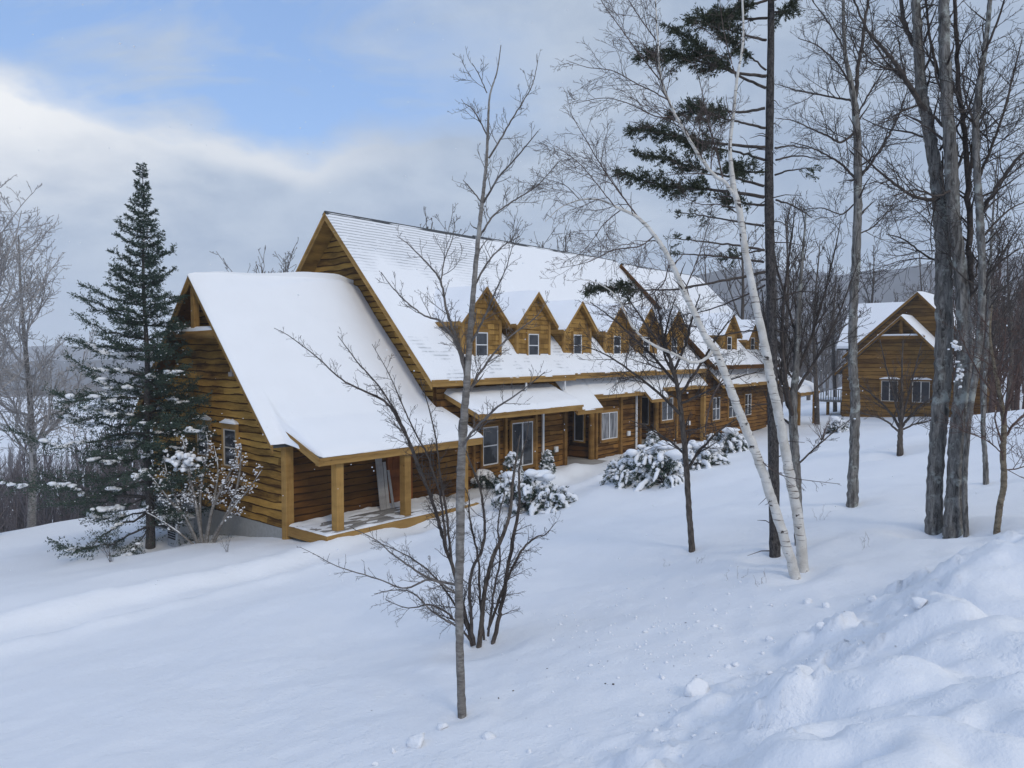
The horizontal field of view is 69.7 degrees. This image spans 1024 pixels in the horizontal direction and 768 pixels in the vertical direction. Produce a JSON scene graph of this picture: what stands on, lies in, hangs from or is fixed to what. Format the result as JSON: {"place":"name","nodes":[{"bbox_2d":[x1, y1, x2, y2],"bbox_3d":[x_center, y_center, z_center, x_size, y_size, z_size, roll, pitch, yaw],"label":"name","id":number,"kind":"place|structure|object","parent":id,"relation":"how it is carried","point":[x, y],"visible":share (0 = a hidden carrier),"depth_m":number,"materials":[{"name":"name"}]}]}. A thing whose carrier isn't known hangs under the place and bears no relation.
{"place":"outdoors","nodes":[
{"label":"outdoors","id":0,"kind":"place"},
{"bbox_2d":[0,346,144,361],"bbox_3d":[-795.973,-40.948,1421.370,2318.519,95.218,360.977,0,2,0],"label":"hills","id":1,"kind":"structure","parent":0,"point":[79,353],"depth_m":1396.78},
{"bbox_2d":[0,359,152,396],"bbox_3d":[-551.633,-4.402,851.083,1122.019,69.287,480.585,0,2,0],"label":"wooded hill","id":2,"kind":"structure","parent":0,"point":[118,377],"depth_m":795.97,"materials":[{"name":"grey plant"}]},
{"bbox_2d":[0,355,1023,767],"bbox_3d":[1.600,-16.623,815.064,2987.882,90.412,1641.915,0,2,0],"label":"snowy ground","id":3,"kind":"structure","parent":0,"point":[260,653],"depth_m":7.90,"materials":[{"name":"white snow"}]},
{"bbox_2d":[0,250,28,442],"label":"bare tree","id":4,"kind":"object","parent":3,"relation":"on","point":[8,312],"visible":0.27,"depth_m":41.27,"materials":[{"name":"grey plant"}]},
{"bbox_2d":[0,174,51,418],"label":"bare tree","id":5,"kind":"object","parent":3,"relation":"on","point":[4,268],"visible":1,"depth_m":31.97,"materials":[{"name":"grey plant"}]},
{"bbox_2d":[0,212,109,527],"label":"bare tree","id":6,"kind":"object","parent":3,"relation":"on","point":[30,423],"visible":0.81,"depth_m":37.03,"materials":[{"name":"grey plant"}]},
{"bbox_2d":[0,400,153,532],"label":"distant wood","id":7,"kind":"object","parent":3,"relation":"on","point":[13,514],"visible":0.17,"depth_m":59.66,"materials":[{"name":"grey plant"}]},
{"bbox_2d":[88,515,119,561],"bbox_3d":[-11.746,4.491,21.117,0.910,1.455,0.814,-2,3,-35],"label":"bare shrub","id":8,"kind":"object","parent":3,"relation":"on","point":[105,545],"visible":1,"depth_m":21.16,"materials":[{"name":"plant"}]},
{"bbox_2d":[0,162,231,560],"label":"spruce tree","id":9,"kind":"object","parent":3,"relation":"on","point":[154,352],"visible":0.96,"depth_m":23.44,"materials":[{"name":"green plant"}]},
{"bbox_2d":[167,512,195,546],"bbox_3d":[-10.982,4.973,24.374,0.740,1.405,0.660,2,3,41],"label":"utility cabinet","id":10,"kind":"object","parent":3,"relation":"on","point":[173,539],"visible":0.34,"depth_m":24.12,"materials":[{"name":"metal"}]},
{"bbox_2d":[144,430,262,543],"bbox_3d":[-9.540,3.310,23.056,3.871,3.759,1.453,0,2,0],"label":"snowy bush","id":11,"kind":"object","parent":3,"relation":"on","point":[187,457],"visible":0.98,"depth_m":23.00,"materials":[{"name":"white snow"}]},
{"bbox_2d":[209,251,250,272],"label":"bare tree","id":12,"kind":"object","parent":3,"relation":"on","point":[225,263],"visible":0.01,"depth_m":60.52,"materials":[{"name":"grey plant"}]},
{"bbox_2d":[253,245,275,272],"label":"bare tree","id":13,"kind":"object","parent":3,"relation":"on","point":[260,265],"visible":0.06,"depth_m":64.31,"materials":[{"name":"grey plant"}]},
{"bbox_2d":[273,242,297,272],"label":"bare tree","id":14,"kind":"object","parent":3,"relation":"on","point":[288,264],"visible":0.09,"depth_m":58.01,"materials":[{"name":"grey plant"}]},
{"bbox_2d":[406,732,424,748],"bbox_3d":[-0.698,2.576,5.303,0.136,0.099,0.130,0,2,0],"label":"snow chunk","id":15,"kind":"object","parent":3,"relation":"on","point":[415,741],"visible":1,"depth_m":5.28,"materials":[{"name":"white snow"}]},
{"bbox_2d":[274,327,562,647],"bbox_3d":[-1.123,1.329,8.495,3.496,4.012,1.564,0,2,0],"label":"multistem tree","id":16,"kind":"object","parent":3,"relation":"on","point":[483,598],"visible":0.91,"depth_m":8.35,"materials":[{"name":"brown plant"}]},
{"bbox_2d":[423,207,433,229],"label":"bare tree","id":17,"kind":"object","parent":3,"relation":"on","point":[426,218],"visible":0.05,"depth_m":61.95,"materials":[{"name":"grey plant"}]},
{"bbox_2d":[296,46,562,718],"bbox_3d":[-0.563,0.107,5.867,2.015,5.772,1.158,0,2,0],"label":"young tree","id":18,"kind":"object","parent":3,"relation":"on","point":[466,363],"visible":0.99,"depth_m":5.81,"materials":[{"name":"grey plant"}]},
{"bbox_2d":[437,722,448,729],"bbox_3d":[-0.517,2.560,5.510,0.088,0.055,0.060,-1,3,-19],"label":"snow chunk","id":19,"kind":"object","parent":3,"relation":"on","point":[440,726],"visible":1,"depth_m":5.49,"materials":[{"name":"white snow"}]},
{"bbox_2d":[431,204,461,232],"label":"bare tree","id":20,"kind":"object","parent":3,"relation":"on","point":[451,220],"visible":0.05,"depth_m":75.13,"materials":[{"name":"grey plant"}]},
{"bbox_2d":[129,211,819,541],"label":"lodge","id":21,"kind":"structure","parent":3,"relation":"on","point":[302,415],"depth_m":27.63,"materials":[{"name":"wood"}]},
{"bbox_2d":[194,415,211,458],"bbox_3d":[-10.730,1.819,25.495,1.040,1.496,0.150,2,3,41],"label":"window","id":22,"kind":"structure","parent":21,"relation":"in","point":[207,419],"depth_m":25.50,"materials":[{"name":"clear glass"}]},
{"bbox_2d":[219,418,238,470],"bbox_3d":[-9.363,1.987,24.330,0.980,1.680,0.150,2,3,41],"label":"window","id":23,"kind":"structure","parent":21,"relation":"in","point":[229,427],"depth_m":24.37,"materials":[{"name":"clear glass"}]},
{"bbox_2d":[375,458,394,509],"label":"leaning boards","id":24,"kind":"object","parent":21,"relation":"on","point":[382,473],"visible":0.87,"depth_m":24.73,"materials":[{"name":"grey wood"}]},
{"bbox_2d":[386,454,412,502],"bbox_3d":[-3.925,3.081,25.676,0.090,2.160,1.120,2,3,41],"label":"door","id":25,"kind":"structure","parent":21,"relation":"in","point":[392,463],"depth_m":25.50,"materials":[{"name":"red wood"}]},
{"bbox_2d":[480,423,499,468],"bbox_3d":[-0.856,2.452,29.188,0.095,1.720,1.100,2,3,41],"label":"window","id":26,"kind":"structure","parent":21,"relation":"in","point":[490,448],"depth_m":29.19,"materials":[{"name":"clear glass"}]},
{"bbox_2d":[509,418,534,470],"bbox_3d":[0.438,2.508,30.702,0.095,2.080,1.600,2,3,41],"label":"patio door","id":27,"kind":"structure","parent":21,"relation":"in","point":[516,426],"depth_m":30.78,"materials":[{"name":"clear glass"}]},
{"bbox_2d":[573,411,585,442],"bbox_3d":[3.198,1.975,35.035,0.700,1.640,0.095,2,3,41],"label":"window","id":28,"kind":"structure","parent":21,"relation":"in","point":[579,425],"depth_m":35.04,"materials":[{"name":"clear glass"}]},
{"bbox_2d":[599,408,619,442],"bbox_3d":[4.731,2.017,35.699,0.095,1.580,1.700,2,3,41],"label":"window","id":29,"kind":"structure","parent":21,"relation":"in","point":[609,418],"depth_m":35.67,"materials":[{"name":"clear glass"}]},
{"bbox_2d":[642,395,650,425],"bbox_3d":[7.132,1.432,39.614,0.700,1.640,0.095,2,3,41],"label":"window","id":30,"kind":"structure","parent":21,"relation":"in","point":[646,404],"depth_m":39.56,"materials":[{"name":"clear glass"}]},
{"bbox_2d":[659,395,674,423],"bbox_3d":[8.459,1.365,40.025,0.095,1.500,1.530,2,3,41],"label":"window","id":31,"kind":"structure","parent":21,"relation":"in","point":[663,417],"depth_m":39.99,"materials":[{"name":"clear glass"}]},
{"bbox_2d":[711,395,720,421],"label":"window","id":32,"kind":"structure","parent":21,"relation":"in","point":[716,417],"depth_m":43.61,"materials":[{"name":"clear glass"}]},
{"bbox_2d":[727,394,737,419],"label":"window","id":33,"kind":"structure","parent":21,"relation":"in","point":[730,412],"depth_m":45.09,"materials":[{"name":"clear glass"}]},
{"bbox_2d":[743,392,751,416],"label":"window","id":34,"kind":"structure","parent":21,"relation":"in","point":[747,395],"depth_m":47.09,"materials":[{"name":"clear glass"}]},
{"bbox_2d":[470,469,500,488],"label":"evergreen shrub","id":35,"kind":"object","parent":3,"relation":"on","point":[488,478],"visible":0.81,"depth_m":28.26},
{"bbox_2d":[482,731,495,739],"bbox_3d":[-0.160,2.507,5.214,0.101,0.071,0.067,-1,3,-22],"label":"snow chunk","id":36,"kind":"object","parent":3,"relation":"on","point":[486,735],"visible":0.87,"depth_m":5.20,"materials":[{"name":"white snow"}]},
{"bbox_2d":[492,451,523,495],"bbox_3d":[0.055,3.397,26.722,1.715,1.935,1.889,0,2,0],"label":"evergreen shrub","id":37,"kind":"object","parent":3,"relation":"on","point":[510,457],"visible":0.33,"depth_m":26.52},
{"bbox_2d":[498,206,528,241],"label":"bare tree","id":38,"kind":"object","parent":3,"relation":"on","point":[515,233],"visible":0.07,"depth_m":65.85,"materials":[{"name":"grey plant"}]},
{"bbox_2d":[491,469,577,515],"bbox_3d":[0.743,3.717,23.416,3.151,1.988,2.027,2,3,33],"label":"evergreen shrub","id":39,"kind":"object","parent":3,"relation":"on","point":[557,497],"visible":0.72,"depth_m":23.02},
{"bbox_2d":[538,448,556,475],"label":"evergreen shrub","id":40,"kind":"object","parent":3,"relation":"on","point":[547,461],"visible":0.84,"depth_m":29.17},
{"bbox_2d":[530,220,564,247],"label":"bare tree","id":41,"kind":"object","parent":3,"relation":"on","point":[547,239],"visible":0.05,"depth_m":71.41,"materials":[{"name":"grey plant"}]},
{"bbox_2d":[556,217,590,254],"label":"bare tree","id":42,"kind":"object","parent":3,"relation":"on","point":[565,237],"visible":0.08,"depth_m":67.96,"materials":[{"name":"grey plant"}]},
{"bbox_2d":[589,221,614,257],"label":"bare tree","id":43,"kind":"object","parent":3,"relation":"on","point":[602,244],"visible":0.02,"depth_m":76.01,"materials":[{"name":"grey plant"}]},
{"bbox_2d":[600,440,683,491],"bbox_3d":[4.472,2.932,23.676,2.641,2.320,3.346,-2,3,-42],"label":"evergreen shrub","id":44,"kind":"object","parent":3,"relation":"on","point":[638,469],"visible":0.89,"depth_m":23.15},
{"bbox_2d":[486,540,798,674],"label":"snow crumbs","id":45,"kind":"object","parent":3,"relation":"on","point":[713,625],"visible":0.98,"depth_m":7.18,"materials":[{"name":"white snow"}]},
{"bbox_2d":[630,235,657,265],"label":"bare tree","id":46,"kind":"object","parent":3,"relation":"on","point":[640,255],"visible":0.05,"depth_m":69.75,"materials":[{"name":"grey plant"}]},
{"bbox_2d":[639,430,669,459],"bbox_3d":[6.007,2.865,31.522,2.234,1.981,2.234,1,3,28],"label":"evergreen shrub","id":47,"kind":"object","parent":3,"relation":"on","point":[649,441],"visible":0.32,"depth_m":31.16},
{"bbox_2d":[565,266,763,552],"bbox_3d":[2.418,0.586,11.605,3.127,4.840,2.013,0,2,7],"label":"ornamental tree","id":48,"kind":"object","parent":3,"relation":"on","point":[679,411],"visible":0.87,"depth_m":11.56,"materials":[{"name":"brown plant"}]},
{"bbox_2d":[654,228,684,270],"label":"bare tree","id":49,"kind":"object","parent":3,"relation":"on","point":[665,264],"visible":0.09,"depth_m":79.88,"materials":[{"name":"grey plant"}]},
{"bbox_2d":[514,87,838,579],"bbox_3d":[1.725,-0.440,8.212,3.530,5.861,1.632,0,2,0],"label":"paper birch","id":50,"kind":"object","parent":3,"relation":"on","point":[780,526],"visible":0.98,"depth_m":8.03,"materials":[{"name":"white plant"}]},
{"bbox_2d":[553,0,808,572],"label":"paper birch","id":51,"kind":"object","parent":3,"relation":"on","point":[798,525],"visible":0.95,"depth_m":8.19,"materials":[{"name":"white plant"}]},
{"bbox_2d":[684,677,709,696],"bbox_3d":[1.323,2.186,5.280,0.186,0.159,0.104,-1,2,-13],"label":"snow chunk","id":52,"kind":"object","parent":3,"relation":"on","point":[694,686],"visible":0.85,"depth_m":5.25,"materials":[{"name":"white snow"}]},
{"bbox_2d":[578,0,823,557],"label":"pine tree","id":53,"kind":"object","parent":3,"relation":"on","point":[698,46],"visible":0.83,"depth_m":9.36,"materials":[{"name":"green plant"}]},
{"bbox_2d":[676,440,729,470],"bbox_3d":[6.655,2.711,25.801,1.852,1.479,2.353,0,2,0],"label":"evergreen shrub","id":54,"kind":"object","parent":3,"relation":"on","point":[711,457],"visible":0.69,"depth_m":25.37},
{"bbox_2d":[698,239,714,285],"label":"bare tree","id":55,"kind":"object","parent":3,"relation":"on","point":[705,281],"visible":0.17,"depth_m":83.88,"materials":[{"name":"grey plant"}]},
{"bbox_2d":[706,427,748,452],"bbox_3d":[10.296,3.039,35.159,2.111,2.031,2.636,0,2,0],"label":"evergreen shrub","id":56,"kind":"object","parent":3,"relation":"on","point":[740,441],"visible":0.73,"depth_m":34.60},
{"bbox_2d":[546,598,926,756],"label":"snow crumbs","id":57,"kind":"object","parent":3,"relation":"on","point":[715,732],"visible":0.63,"depth_m":5.06,"materials":[{"name":"white snow"}]},
{"bbox_2d":[710,191,780,319],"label":"bare tree","id":58,"kind":"object","parent":3,"relation":"on","point":[742,288],"visible":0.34,"depth_m":58.37,"materials":[{"name":"grey plant"}]},
{"bbox_2d":[744,253,766,319],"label":"bare tree","id":59,"kind":"object","parent":3,"relation":"on","point":[756,286],"visible":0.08,"depth_m":62.11,"materials":[{"name":"grey plant"}]},
{"bbox_2d":[765,636,772,640],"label":"snow chunk","id":60,"kind":"object","parent":3,"relation":"on","point":[768,638],"visible":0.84,"depth_m":6.14,"materials":[{"name":"white snow"}]},
{"bbox_2d":[750,190,833,408],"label":"bare tree","id":61,"kind":"object","parent":3,"relation":"on","point":[787,313],"visible":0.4,"depth_m":45.87,"materials":[{"name":"grey plant"}]},
{"bbox_2d":[802,598,811,603],"bbox_3d":[2.757,2.034,6.876,0.079,0.082,0.070,0,2,0],"label":"snow chunk","id":62,"kind":"object","parent":3,"relation":"on","point":[807,600],"visible":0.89,"depth_m":6.85,"materials":[{"name":"white snow"}]},
{"bbox_2d":[746,190,874,545],"bbox_3d":[3.878,0.007,9.809,1.662,4.996,1.500,0,2,0],"label":"vase tree","id":63,"kind":"object","parent":3,"relation":"on","point":[790,398],"visible":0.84,"depth_m":9.68,"materials":[{"name":"grey plant"}]},
{"bbox_2d":[815,621,825,629],"bbox_3d":[2.361,1.849,5.618,0.083,0.059,0.064,-1,3,-27],"label":"snow chunk","id":64,"kind":"object","parent":3,"relation":"on","point":[819,625],"visible":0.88,"depth_m":5.61,"materials":[{"name":"white snow"}]},
{"bbox_2d":[809,413,832,439],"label":"bare shrub","id":65,"kind":"object","parent":3,"relation":"on","point":[829,418],"visible":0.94,"depth_m":32.72,"materials":[{"name":"plant"}]},
{"bbox_2d":[778,222,870,424],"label":"bare tree","id":66,"kind":"object","parent":3,"relation":"on","point":[816,392],"visible":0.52,"depth_m":50.13,"materials":[{"name":"brown plant"}]},
{"bbox_2d":[822,602,829,607],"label":"snow chunk","id":67,"kind":"object","parent":3,"relation":"on","point":[825,604],"visible":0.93,"depth_m":6.57,"materials":[{"name":"white snow"}]},
{"bbox_2d":[822,255,849,411],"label":"bare tree","id":68,"kind":"object","parent":3,"relation":"on","point":[833,358],"visible":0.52,"depth_m":66.21,"materials":[{"name":"brown plant"}]},
{"bbox_2d":[825,416,848,432],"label":"evergreen shrub","id":69,"kind":"object","parent":3,"relation":"on","point":[836,421],"visible":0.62,"depth_m":38.78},
{"bbox_2d":[766,0,929,507],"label":"forked tree","id":70,"kind":"object","parent":3,"relation":"on","point":[852,474],"visible":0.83,"depth_m":12.94,"materials":[{"name":"grey plant"}]},
{"bbox_2d":[847,227,883,311],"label":"bare tree","id":71,"kind":"object","parent":3,"relation":"on","point":[872,285],"visible":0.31,"depth_m":78.21,"materials":[{"name":"grey plant"}]},
{"bbox_2d":[866,595,875,601],"bbox_3d":[2.956,1.755,6.029,0.074,0.058,0.066,2,3,43],"label":"snow chunk","id":72,"kind":"object","parent":3,"relation":"on","point":[872,598],"visible":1,"depth_m":6.01,"materials":[{"name":"white snow"}]},
{"bbox_2d":[836,329,932,455],"bbox_3d":[10.224,0.408,19.824,3.185,3.795,1.879,0,2,0],"label":"bare tree","id":73,"kind":"object","parent":3,"relation":"on","point":[901,424],"visible":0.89,"depth_m":19.76,"materials":[{"name":"brown plant"}]},
{"bbox_2d":[752,266,1021,401],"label":"distant wood","id":74,"kind":"object","parent":3,"relation":"on","point":[809,377],"visible":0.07,"depth_m":96.96,"materials":[{"name":"grey plant"}]},
{"bbox_2d":[878,247,934,302],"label":"bare tree","id":75,"kind":"object","parent":3,"relation":"on","point":[920,284],"visible":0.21,"depth_m":74.01,"materials":[{"name":"grey plant"}]},
{"bbox_2d":[812,291,1004,416],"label":"house","id":76,"kind":"structure","parent":3,"relation":"on","point":[893,325],"depth_m":55.65,"materials":[{"name":"brown wood"}]},
{"bbox_2d":[879,377,899,402],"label":"window","id":77,"kind":"structure","parent":76,"relation":"in","point":[884,381],"depth_m":55.32,"materials":[{"name":"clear glass"}]},
{"bbox_2d":[910,378,931,404],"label":"window","id":78,"kind":"structure","parent":76,"relation":"in","point":[924,386],"depth_m":53.75,"materials":[{"name":"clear glass"}]},
{"bbox_2d":[909,596,927,609],"bbox_3d":[2.626,1.410,4.738,0.111,0.081,0.105,0,2,0],"label":"snow chunk","id":79,"kind":"object","parent":3,"relation":"on","point":[916,602],"visible":1,"depth_m":4.71,"materials":[{"name":"white snow"}]},
{"bbox_2d":[814,0,1023,534],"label":"maple tree","id":80,"kind":"object","parent":3,"relation":"on","point":[942,364],"visible":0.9,"depth_m":9.44,"materials":[{"name":"grey plant"}]},
{"bbox_2d":[867,0,1023,538],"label":"maple tree","id":81,"kind":"object","parent":3,"relation":"on","point":[952,527],"visible":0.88,"depth_m":9.21,"materials":[{"name":"grey plant"}]},
{"bbox_2d":[900,0,1023,536],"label":"maple tree","id":82,"kind":"object","parent":3,"relation":"on","point":[981,206],"visible":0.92,"depth_m":9.03,"materials":[{"name":"grey plant"}]},
{"bbox_2d":[931,224,1007,383],"bbox_3d":[24.948,-3.189,40.362,3.664,11.789,3.125,-1,3,-28],"label":"bare tree","id":83,"kind":"object","parent":3,"relation":"on","point":[954,360],"visible":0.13,"depth_m":39.94,"materials":[{"name":"brown plant"}]},
{"bbox_2d":[932,299,1023,534],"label":"tree","id":84,"kind":"object","parent":3,"relation":"on","point":[1004,433],"visible":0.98,"depth_m":8.39,"materials":[{"name":"brown plant"}]},
{"bbox_2d":[952,141,1023,484],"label":"grey tree","id":85,"kind":"object","parent":3,"relation":"on","point":[983,418],"visible":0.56,"depth_m":12.74,"materials":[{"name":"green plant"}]},
{"bbox_2d":[952,235,1023,412],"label":"distant wood","id":86,"kind":"object","parent":3,"relation":"on","point":[1015,405],"visible":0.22,"depth_m":41.77,"materials":[{"name":"grey plant"}]},
{"bbox_2d":[953,210,1023,413],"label":"bare tree","id":87,"kind":"object","parent":3,"relation":"on","point":[981,366],"visible":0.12,"depth_m":34.23,"materials":[{"name":"brown plant"}]},
{"bbox_2d":[972,214,1023,410],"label":"bare tree","id":88,"kind":"object","parent":3,"relation":"on","point":[1011,346],"visible":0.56,"depth_m":30.07,"materials":[{"name":"brown plant"}]},
{"bbox_2d":[997,264,1015,409],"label":"bare tree","id":89,"kind":"object","parent":3,"relation":"on","point":[1007,331],"visible":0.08,"depth_m":48.17,"materials":[{"name":"brown plant"}]},
{"bbox_2d":[1012,300,1023,370],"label":"bare tree","id":90,"kind":"object","parent":3,"relation":"on","point":[1020,337],"visible":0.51,"depth_m":36.34,"materials":[{"name":"brown plant"}]},
{"bbox_2d":[0,0,1023,346],"label":"sky","id":91,"kind":"structure","parent":0,"point":[255,184],"materials":[{"name":"blue"}]},
{"bbox_2d":[694,257,1023,396],"bbox_3d":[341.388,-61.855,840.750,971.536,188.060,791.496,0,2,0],"label":"mountain","id":92,"kind":"structure","parent":0,"point":[913,274],"depth_m":754.45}
]}

